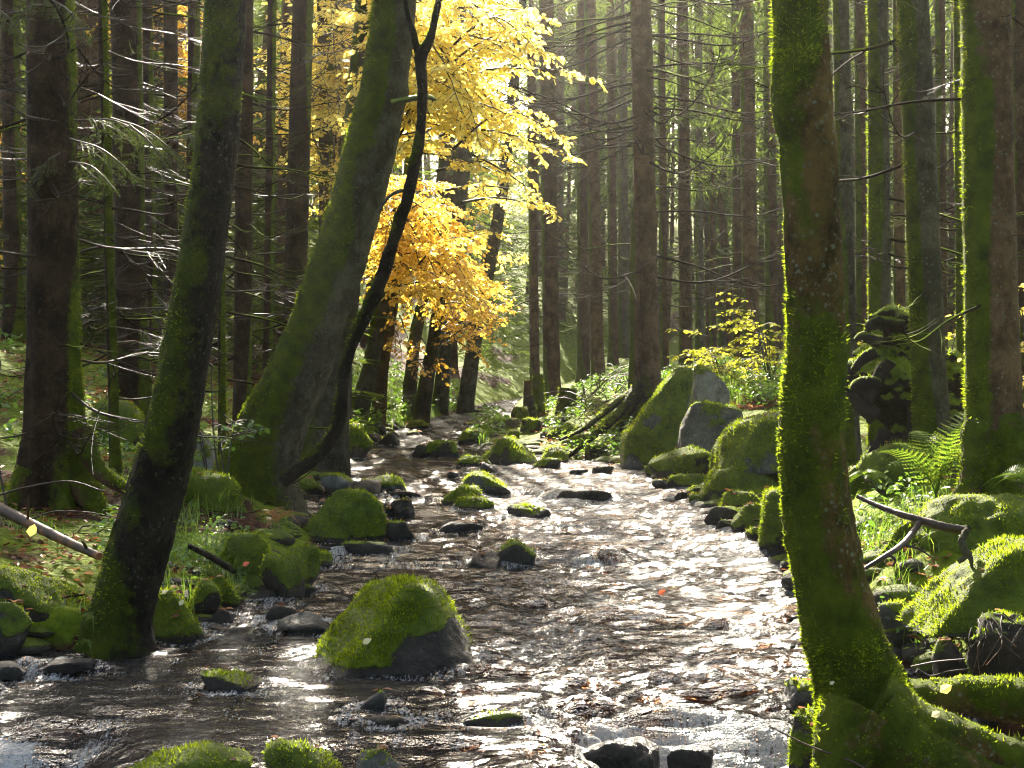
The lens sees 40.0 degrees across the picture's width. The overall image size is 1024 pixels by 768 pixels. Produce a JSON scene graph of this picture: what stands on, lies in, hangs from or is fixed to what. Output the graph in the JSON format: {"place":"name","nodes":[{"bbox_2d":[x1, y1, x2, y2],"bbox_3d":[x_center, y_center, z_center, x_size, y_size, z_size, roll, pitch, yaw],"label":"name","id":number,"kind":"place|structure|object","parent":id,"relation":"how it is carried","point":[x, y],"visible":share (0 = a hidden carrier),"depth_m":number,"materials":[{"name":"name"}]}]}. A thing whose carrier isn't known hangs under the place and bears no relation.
{"place":"outdoors","nodes":[
{"label":"outdoors","id":0,"kind":"place"},
{"bbox_2d":[0,398,984,767],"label":"stream water","id":1,"kind":"structure","parent":0,"point":[600,640],"depth_m":6.68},
{"bbox_2d":[44,658,95,672],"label":"stone","id":2,"kind":"object","parent":1,"relation":"in","point":[66,665],"visible":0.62,"depth_m":6.46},
{"bbox_2d":[128,739,253,767],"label":"stone","id":3,"kind":"object","parent":1,"relation":"on","point":[207,754],"visible":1,"depth_m":4.97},
{"bbox_2d":[212,573,240,608],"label":"stone","id":4,"kind":"object","parent":1,"relation":"on","point":[230,598],"visible":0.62,"depth_m":7.91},
{"bbox_2d":[200,666,264,691],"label":"stone","id":5,"kind":"object","parent":1,"relation":"on","point":[233,679],"visible":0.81,"depth_m":6.11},
{"bbox_2d":[261,737,343,767],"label":"stone","id":6,"kind":"object","parent":1,"relation":"on","point":[283,753],"visible":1,"depth_m":4.91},
{"bbox_2d":[277,611,330,633],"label":"stone","id":7,"kind":"object","parent":1,"relation":"on","point":[305,621],"visible":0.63,"depth_m":7.31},
{"bbox_2d":[340,539,395,553],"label":"stone","id":8,"kind":"object","parent":1,"relation":"on","point":[363,546],"visible":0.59,"depth_m":9.94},
{"bbox_2d":[356,742,402,767],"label":"stone","id":9,"kind":"object","parent":1,"relation":"on","point":[375,758],"visible":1,"depth_m":4.96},
{"bbox_2d":[314,573,473,677],"bbox_3d":[-0.562,1.167,6.691,0.782,0.519,0.866,0,0,0],"label":"boulder","id":10,"kind":"object","parent":1,"relation":"in","point":[412,625],"visible":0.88,"depth_m":6.55,"materials":[{"name":"plant"}]},
{"bbox_2d":[425,438,459,456],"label":"stone","id":11,"kind":"object","parent":1,"relation":"on","point":[443,448],"visible":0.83,"depth_m":18.41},
{"bbox_2d":[461,469,510,494],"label":"stone","id":12,"kind":"object","parent":1,"relation":"on","point":[485,481],"visible":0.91,"depth_m":13.83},
{"bbox_2d":[462,708,522,726],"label":"stone","id":13,"kind":"object","parent":1,"relation":"on","point":[495,718],"visible":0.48,"depth_m":5.57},
{"bbox_2d":[483,434,537,465],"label":"boulder","id":14,"kind":"object","parent":1,"relation":"in","point":[506,450],"visible":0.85,"depth_m":17.14,"materials":[{"name":"plant"}]},
{"bbox_2d":[494,537,537,564],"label":"stone","id":15,"kind":"object","parent":1,"relation":"on","point":[515,550],"visible":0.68,"depth_m":9.73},
{"bbox_2d":[581,736,659,767],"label":"stone","id":16,"kind":"object","parent":1,"relation":"on","point":[637,752],"visible":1,"depth_m":5.31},
{"bbox_2d":[667,745,713,767],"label":"stone","id":17,"kind":"object","parent":1,"relation":"on","point":[700,756],"visible":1,"depth_m":5.31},
{"bbox_2d":[782,675,814,713],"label":"stone","id":18,"kind":"object","parent":1,"relation":"on","point":[796,693],"visible":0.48,"depth_m":5.71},
{"bbox_2d":[785,704,814,767],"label":"stone","id":19,"kind":"object","parent":1,"relation":"on","point":[799,754],"visible":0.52,"depth_m":5.04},
{"bbox_2d":[931,635,967,677],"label":"stone","id":20,"kind":"object","parent":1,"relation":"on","point":[945,650],"visible":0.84,"depth_m":5.71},
{"bbox_2d":[0,127,1023,736],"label":"ground","id":21,"kind":"structure","parent":0,"point":[64,623],"depth_m":15.22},
{"bbox_2d":[0,564,89,621],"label":"boulder","id":22,"kind":"object","parent":21,"relation":"on","point":[13,580],"visible":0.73,"depth_m":7.00,"materials":[{"name":"plant"}]},
{"bbox_2d":[0,0,100,341],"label":"spruce tree","id":23,"kind":"object","parent":21,"relation":"on","point":[11,235],"visible":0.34,"depth_m":18.90,"materials":[{"name":"brown plant"}]},
{"bbox_2d":[0,496,102,559],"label":"fallen pole","id":24,"kind":"object","parent":21,"relation":"on","point":[15,516],"visible":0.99,"depth_m":7.87,"materials":[{"name":"grey wood"}]},
{"bbox_2d":[91,397,145,450],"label":"boulder","id":25,"kind":"object","parent":21,"relation":"on","point":[127,409],"visible":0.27,"depth_m":12.85,"materials":[{"name":"plant"}]},
{"bbox_2d":[0,0,277,472],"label":"spruce tree","id":26,"kind":"object","parent":21,"relation":"on","point":[115,442],"visible":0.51,"depth_m":11.17,"materials":[{"name":"brown plant"}]},
{"bbox_2d":[0,0,280,515],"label":"spruce tree","id":27,"kind":"object","parent":21,"relation":"on","point":[58,441],"visible":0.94,"depth_m":9.83,"materials":[{"name":"brown plant"}]},
{"bbox_2d":[0,0,289,417],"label":"spruce tree","id":28,"kind":"object","parent":21,"relation":"on","point":[123,45],"visible":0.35,"depth_m":14.36,"materials":[{"name":"brown plant"}]},
{"bbox_2d":[21,0,279,369],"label":"spruce tree","id":29,"kind":"object","parent":21,"relation":"on","point":[194,49],"visible":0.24,"depth_m":15.74,"materials":[{"name":"brown plant"}]},
{"bbox_2d":[72,0,246,659],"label":"broadleaf tree","id":30,"kind":"object","parent":21,"relation":"on","point":[135,559],"visible":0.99,"depth_m":6.85,"materials":[{"name":"green plant"}]},
{"bbox_2d":[77,0,259,365],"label":"spruce tree","id":31,"kind":"object","parent":21,"relation":"on","point":[148,99],"visible":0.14,"depth_m":20.43,"materials":[{"name":"brown plant"}]},
{"bbox_2d":[86,0,261,331],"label":"beech tree","id":32,"kind":"object","parent":21,"relation":"on","point":[159,24],"visible":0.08,"depth_m":23.85,"materials":[{"name":"yellow plant"}]},
{"bbox_2d":[153,585,203,644],"bbox_3d":[-1.717,1.220,7.202,0.329,0.364,0.290,0,0,0],"label":"boulder","id":33,"kind":"object","parent":21,"relation":"on","point":[183,628],"visible":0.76,"depth_m":7.13,"materials":[{"name":"plant"}]},
{"bbox_2d":[75,0,288,330],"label":"spruce tree","id":34,"kind":"object","parent":21,"relation":"on","point":[170,48],"visible":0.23,"depth_m":17.92,"materials":[{"name":"brown plant"}]},
{"bbox_2d":[184,465,247,512],"bbox_3d":[-2.223,0.834,10.356,0.450,0.484,0.507,0,0,44],"label":"boulder","id":35,"kind":"object","parent":21,"relation":"on","point":[210,482],"visible":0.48,"depth_m":10.21,"materials":[{"name":"plant"}]},
{"bbox_2d":[83,66,378,498],"bbox_3d":[-2.465,-3.055,11.930,2.822,8.015,3.214,0,0,0],"label":"spruce tree","id":36,"kind":"object","parent":21,"relation":"on","point":[221,343],"visible":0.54,"depth_m":12.00,"materials":[{"name":"brown plant"}]},
{"bbox_2d":[194,363,272,474],"bbox_3d":[-2.240,0.343,10.605,0.630,1.142,0.909,0,0,21],"label":"green sapling","id":37,"kind":"object","parent":21,"relation":"on","point":[201,453],"visible":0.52,"depth_m":10.64,"materials":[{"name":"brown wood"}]},
{"bbox_2d":[219,530,275,578],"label":"boulder","id":38,"kind":"object","parent":21,"relation":"on","point":[255,546],"visible":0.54,"depth_m":8.60,"materials":[{"name":"plant"}]},
{"bbox_2d":[81,0,416,441],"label":"spruce tree","id":39,"kind":"object","parent":21,"relation":"on","point":[242,354],"visible":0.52,"depth_m":13.93,"materials":[{"name":"brown plant"}]},
{"bbox_2d":[144,0,358,375],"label":"spruce tree","id":40,"kind":"object","parent":21,"relation":"on","point":[270,132],"visible":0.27,"depth_m":17.45,"materials":[{"name":"brown plant"}]},
{"bbox_2d":[150,0,385,376],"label":"spruce tree","id":41,"kind":"object","parent":21,"relation":"on","point":[301,61],"visible":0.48,"depth_m":15.89,"materials":[{"name":"brown plant"}]},
{"bbox_2d":[258,551,307,597],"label":"boulder","id":42,"kind":"object","parent":21,"relation":"on","point":[283,575],"visible":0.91,"depth_m":8.29,"materials":[{"name":"plant"}]},
{"bbox_2d":[288,543,323,585],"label":"boulder","id":43,"kind":"object","parent":21,"relation":"on","point":[312,556],"visible":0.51,"depth_m":8.65,"materials":[{"name":"plant"}]},
{"bbox_2d":[211,0,436,514],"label":"broadleaf tree","id":44,"kind":"object","parent":21,"relation":"on","point":[288,390],"visible":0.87,"depth_m":11.21,"materials":[{"name":"green plant"}]},
{"bbox_2d":[234,0,438,350],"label":"spruce tree","id":45,"kind":"object","parent":21,"relation":"on","point":[322,41],"visible":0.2,"depth_m":19.41,"materials":[{"name":"brown plant"}]},
{"bbox_2d":[303,486,388,542],"bbox_3d":[-1.317,1.050,10.685,0.724,0.566,0.552,0,0,43],"label":"boulder","id":46,"kind":"object","parent":21,"relation":"on","point":[342,515],"visible":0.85,"depth_m":10.53,"materials":[{"name":"plant"}]},
{"bbox_2d":[254,0,457,419],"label":"beech tree","id":47,"kind":"object","parent":21,"relation":"on","point":[339,82],"visible":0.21,"depth_m":19.00,"materials":[{"name":"brown plant"}]},
{"bbox_2d":[278,0,441,487],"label":"curved sapling","id":48,"kind":"object","parent":21,"relation":"on","point":[317,454],"visible":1,"depth_m":10.86,"materials":[{"name":"brown plant"}]},
{"bbox_2d":[349,420,372,457],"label":"boulder","id":49,"kind":"object","parent":21,"relation":"on","point":[360,449],"visible":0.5,"depth_m":18.13,"materials":[{"name":"plant"}]},
{"bbox_2d":[370,7,422,427],"bbox_3d":[-1.774,-4.318,21.839,1.125,10.368,1.972,0,0,0],"label":"beech tree","id":50,"kind":"object","parent":21,"relation":"on","point":[382,378],"visible":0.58,"depth_m":22.50,"materials":[{"name":"orange plant"}]},
{"bbox_2d":[352,7,512,425],"bbox_3d":[-1.393,-4.355,21.758,2.829,10.307,4.502,0,0,0],"label":"beech tree","id":51,"kind":"object","parent":21,"relation":"on","point":[436,245],"visible":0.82,"depth_m":21.27,"materials":[{"name":"yellow plant"}]},
{"bbox_2d":[400,5,465,415],"bbox_3d":[-1.486,-4.408,25.249,1.281,10.198,1.624,0,0,37],"label":"beech tree","id":52,"kind":"object","parent":21,"relation":"on","point":[412,374],"visible":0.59,"depth_m":25.41,"materials":[{"name":"brown plant"}]},
{"bbox_2d":[300,0,607,476],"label":"beech tree","id":53,"kind":"object","parent":21,"relation":"on","point":[457,84],"visible":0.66,"depth_m":13.98,"materials":[{"name":"yellow plant"}]},
{"bbox_2d":[413,12,524,422],"bbox_3d":[-0.842,-4.293,24.722,1.818,10.430,3.522,0,0,-8],"label":"beech tree","id":54,"kind":"object","parent":21,"relation":"on","point":[422,404],"visible":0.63,"depth_m":24.89,"materials":[{"name":"yellow plant"}]},
{"bbox_2d":[0,0,955,403],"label":"wood","id":55,"kind":"object","parent":21,"relation":"on","point":[90,260],"visible":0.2,"depth_m":39.12,"materials":[{"name":"brown wood"}]},
{"bbox_2d":[431,0,528,414],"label":"beech tree","id":56,"kind":"object","parent":21,"relation":"on","point":[441,390],"visible":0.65,"depth_m":27.45,"materials":[{"name":"yellow plant"}]},
{"bbox_2d":[0,332,964,639],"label":"twig litter","id":57,"kind":"object","parent":21,"relation":"on","point":[278,512],"visible":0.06,"depth_m":9.04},
{"bbox_2d":[456,0,526,412],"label":"beech tree","id":58,"kind":"object","parent":21,"relation":"on","point":[467,392],"visible":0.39,"depth_m":28.39,"materials":[{"name":"brown plant"}]},
{"bbox_2d":[0,409,996,726],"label":"rubble","id":59,"kind":"object","parent":21,"relation":"on","point":[34,643],"visible":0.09,"depth_m":8.35,"materials":[{"name":"stone"}]},
{"bbox_2d":[0,600,32,654],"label":"stone","id":60,"kind":"object","parent":59,"relation":"on","point":[16,622],"visible":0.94,"depth_m":6.75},
{"bbox_2d":[187,578,222,614],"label":"stone","id":61,"kind":"object","parent":59,"relation":"on","point":[213,597],"visible":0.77,"depth_m":7.70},
{"bbox_2d":[318,471,355,493],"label":"stone","id":62,"kind":"object","parent":59,"relation":"on","point":[332,482],"visible":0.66,"depth_m":13.60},
{"bbox_2d":[877,597,909,628],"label":"stone","id":63,"kind":"object","parent":59,"relation":"on","point":[889,610],"visible":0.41,"depth_m":6.59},
{"bbox_2d":[0,312,1001,767],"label":"leaf litter","id":64,"kind":"object","parent":21,"relation":"on","point":[282,604],"visible":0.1,"depth_m":9.14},
{"bbox_2d":[0,337,1023,673],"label":"grass","id":65,"kind":"structure","parent":21,"relation":"on","point":[486,437],"depth_m":8.62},
{"bbox_2d":[691,362,729,404],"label":"boulder","id":66,"kind":"object","parent":65,"relation":"on","point":[709,385],"visible":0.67,"depth_m":17.38,"materials":[{"name":"stone"}]},
{"bbox_2d":[857,413,990,497],"bbox_3d":[2.363,0.385,7.754,0.808,0.475,0.638,0,0,28],"label":"fern","id":67,"kind":"object","parent":65,"relation":"on","point":[940,472],"visible":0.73,"depth_m":7.71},
{"bbox_2d":[0,319,1023,675],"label":"undergrowth","id":68,"kind":"object","parent":21,"relation":"on","point":[488,421],"visible":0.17,"depth_m":18.22,"materials":[{"name":"green plant"}]},
{"bbox_2d":[489,0,599,380],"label":"spruce tree","id":69,"kind":"object","parent":21,"relation":"on","point":[534,315],"visible":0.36,"depth_m":29.42,"materials":[{"name":"brown plant"}]},
{"bbox_2d":[469,0,627,408],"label":"spruce tree","id":70,"kind":"object","parent":21,"relation":"on","point":[550,329],"visible":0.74,"depth_m":26.47,"materials":[{"name":"brown plant"}]},
{"bbox_2d":[521,0,654,382],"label":"spruce tree","id":71,"kind":"object","parent":21,"relation":"on","point":[583,370],"visible":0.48,"depth_m":29.88,"materials":[{"name":"brown plant"}]},
{"bbox_2d":[519,0,665,387],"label":"spruce tree","id":72,"kind":"object","parent":21,"relation":"on","point":[596,308],"visible":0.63,"depth_m":26.90,"materials":[{"name":"brown plant"}]},
{"bbox_2d":[558,0,632,366],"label":"spruce tree","id":73,"kind":"object","parent":21,"relation":"on","point":[613,352],"visible":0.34,"depth_m":30.91,"materials":[{"name":"brown plant"}]},
{"bbox_2d":[559,0,672,358],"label":"spruce tree","id":74,"kind":"object","parent":21,"relation":"on","point":[623,319],"visible":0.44,"depth_m":32.90,"materials":[{"name":"brown plant"}]},
{"bbox_2d":[544,357,710,419],"bbox_3d":[1.645,0.057,20.692,1.974,0.905,2.056,0,0,-39],"label":"brush pile","id":75,"kind":"object","parent":21,"relation":"on","point":[606,381],"visible":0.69,"depth_m":20.46,"materials":[{"name":"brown wood"}]},
{"bbox_2d":[619,365,693,469],"bbox_3d":[1.712,0.436,16.556,0.921,1.350,0.784,0,0,0],"label":"boulder","id":76,"kind":"object","parent":21,"relation":"on","point":[651,431],"visible":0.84,"depth_m":16.30,"materials":[{"name":"plant"}]},
{"bbox_2d":[465,0,857,457],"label":"spruce tree","id":77,"kind":"object","parent":21,"relation":"on","point":[644,377],"visible":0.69,"depth_m":19.35,"materials":[{"name":"brown plant"}]},
{"bbox_2d":[601,0,729,365],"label":"spruce tree","id":78,"kind":"object","parent":21,"relation":"on","point":[684,243],"visible":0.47,"depth_m":26.90,"materials":[{"name":"brown plant"}]},
{"bbox_2d":[594,0,741,374],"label":"spruce tree","id":79,"kind":"object","parent":21,"relation":"on","point":[664,304],"visible":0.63,"depth_m":25.44,"materials":[{"name":"brown plant"}]},
{"bbox_2d":[648,444,711,481],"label":"boulder","id":80,"kind":"object","parent":21,"relation":"on","point":[675,461],"visible":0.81,"depth_m":14.46,"materials":[{"name":"plant"}]},
{"bbox_2d":[615,0,762,360],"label":"spruce tree","id":81,"kind":"object","parent":21,"relation":"on","point":[699,315],"visible":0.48,"depth_m":30.92,"materials":[{"name":"brown plant"}]},
{"bbox_2d":[676,399,743,452],"bbox_3d":[2.165,0.482,15.494,0.754,0.666,0.566,0,0,0],"label":"boulder","id":82,"kind":"object","parent":21,"relation":"on","point":[704,424],"visible":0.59,"depth_m":15.28,"materials":[{"name":"grey stone"}]},
{"bbox_2d":[666,0,763,353],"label":"spruce tree","id":83,"kind":"object","parent":21,"relation":"on","point":[712,254],"visible":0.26,"depth_m":33.93,"materials":[{"name":"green plant"}]},
{"bbox_2d":[652,0,782,379],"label":"spruce tree","id":84,"kind":"object","parent":21,"relation":"on","point":[749,238],"visible":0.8,"depth_m":21.90,"materials":[{"name":"brown plant"}]},
{"bbox_2d":[674,0,763,352],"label":"spruce tree","id":85,"kind":"object","parent":21,"relation":"on","point":[722,339],"visible":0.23,"depth_m":35.92,"materials":[{"name":"brown plant"}]},
{"bbox_2d":[664,328,779,383],"bbox_3d":[3.131,-0.349,20.625,1.802,0.960,1.360,0,0,0],"label":"yellow shrub","id":86,"kind":"object","parent":21,"relation":"on","point":[707,358],"visible":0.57,"depth_m":20.59,"materials":[{"name":"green plant"}]},
{"bbox_2d":[665,0,784,369],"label":"spruce tree","id":87,"kind":"object","parent":21,"relation":"on","point":[736,264],"visible":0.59,"depth_m":25.93,"materials":[{"name":"brown plant"}]},
{"bbox_2d":[698,465,776,501],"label":"boulder","id":88,"kind":"object","parent":21,"relation":"on","point":[717,481],"visible":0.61,"depth_m":12.84,"materials":[{"name":"plant"}]},
{"bbox_2d":[690,292,785,382],"bbox_3d":[3.622,-0.605,20.078,2.073,1.415,1.641,0,0,26],"label":"yellow shrub","id":89,"kind":"object","parent":21,"relation":"on","point":[768,351],"visible":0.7,"depth_m":20.00,"materials":[{"name":"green plant"}]},
{"bbox_2d":[708,408,778,474],"bbox_3d":[2.390,0.551,13.250,1.014,0.660,0.923,0,0,0],"label":"boulder","id":90,"kind":"object","parent":21,"relation":"on","point":[749,444],"visible":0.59,"depth_m":12.92,"materials":[{"name":"plant"}]},
{"bbox_2d":[729,501,761,532],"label":"stone","id":91,"kind":"object","parent":21,"relation":"on","point":[744,517],"visible":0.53,"depth_m":11.04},
{"bbox_2d":[684,0,854,372],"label":"spruce tree","id":92,"kind":"object","parent":21,"relation":"on","point":[770,199],"visible":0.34,"depth_m":24.90,"materials":[{"name":"brown plant"}]},
{"bbox_2d":[757,485,784,549],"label":"boulder","id":93,"kind":"object","parent":21,"relation":"on","point":[770,530],"visible":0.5,"depth_m":10.00,"materials":[{"name":"plant"}]},
{"bbox_2d":[697,0,962,480],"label":"spruce tree","id":94,"kind":"object","parent":21,"relation":"on","point":[930,407],"visible":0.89,"depth_m":9.21,"materials":[{"name":"green plant"}]},
{"bbox_2d":[741,0,950,347],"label":"spruce tree","id":95,"kind":"object","parent":21,"relation":"on","point":[860,171],"visible":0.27,"depth_m":20.93,"materials":[{"name":"green plant"}]},
{"bbox_2d":[780,0,964,355],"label":"spruce tree","id":96,"kind":"object","parent":21,"relation":"on","point":[957,258],"visible":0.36,"depth_m":13.37,"materials":[{"name":"brown wood"}]},
{"bbox_2d":[723,0,1023,495],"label":"spruce tree","id":97,"kind":"object","parent":21,"relation":"on","point":[992,389],"visible":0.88,"depth_m":7.47,"materials":[{"name":"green plant"}]},
{"bbox_2d":[745,0,1023,449],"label":"spruce tree","id":98,"kind":"object","parent":21,"relation":"on","point":[880,239],"visible":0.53,"depth_m":11.92,"materials":[{"name":"green plant"}]},
{"bbox_2d":[857,439,926,495],"bbox_3d":[2.454,0.572,9.109,0.469,0.455,0.298,0,0,19],"label":"stone","id":99,"kind":"object","parent":21,"relation":"on","point":[878,461],"visible":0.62,"depth_m":9.04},
{"bbox_2d":[831,0,954,308],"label":"spruce tree","id":100,"kind":"object","parent":21,"relation":"on","point":[899,292],"visible":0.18,"depth_m":16.94,"materials":[{"name":"green plant"}]},
{"bbox_2d":[831,0,954,348],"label":"spruce tree","id":101,"kind":"object","parent":21,"relation":"on","point":[940,106],"visible":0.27,"depth_m":19.94,"materials":[{"name":"brown plant"}]},
{"bbox_2d":[767,0,1023,767],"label":"broadleaf tree","id":102,"kind":"object","parent":21,"relation":"on","point":[875,706],"visible":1,"depth_m":4.90,"materials":[{"name":"green plant"}]},
{"bbox_2d":[831,0,963,469],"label":"spruce tree","id":103,"kind":"object","parent":21,"relation":"on","point":[842,88],"visible":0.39,"depth_m":13.13,"materials":[{"name":"brown plant"}]},
{"bbox_2d":[846,303,964,453],"bbox_3d":[2.812,0.070,9.983,1.073,1.303,0.871,0,0,0],"label":"root stump","id":104,"kind":"object","parent":21,"relation":"on","point":[878,384],"visible":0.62,"depth_m":9.70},
{"bbox_2d":[856,494,964,569],"bbox_3d":[1.796,0.659,6.283,0.476,0.284,0.574,0,0,10],"label":"dead branch","id":105,"kind":"object","parent":21,"relation":"on","point":[919,521],"visible":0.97,"depth_m":6.29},
{"bbox_2d":[895,532,1023,638],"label":"boulder","id":106,"kind":"object","parent":21,"relation":"on","point":[945,602],"visible":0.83,"depth_m":6.03,"materials":[{"name":"plant"}]},
{"bbox_2d":[913,491,1023,553],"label":"boulder","id":107,"kind":"object","parent":21,"relation":"on","point":[1006,513],"visible":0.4,"depth_m":6.98,"materials":[{"name":"plant"}]},
{"bbox_2d":[959,608,1023,676],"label":"root stump","id":108,"kind":"object","parent":21,"relation":"on","point":[996,645],"visible":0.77,"depth_m":5.50,"materials":[{"name":"brown wood"}]},
{"bbox_2d":[1012,0,1023,410],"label":"spruce tree","id":109,"kind":"object","parent":21,"relation":"on","point":[1018,68],"visible":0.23,"depth_m":12.42,"materials":[{"name":"brown plant"}]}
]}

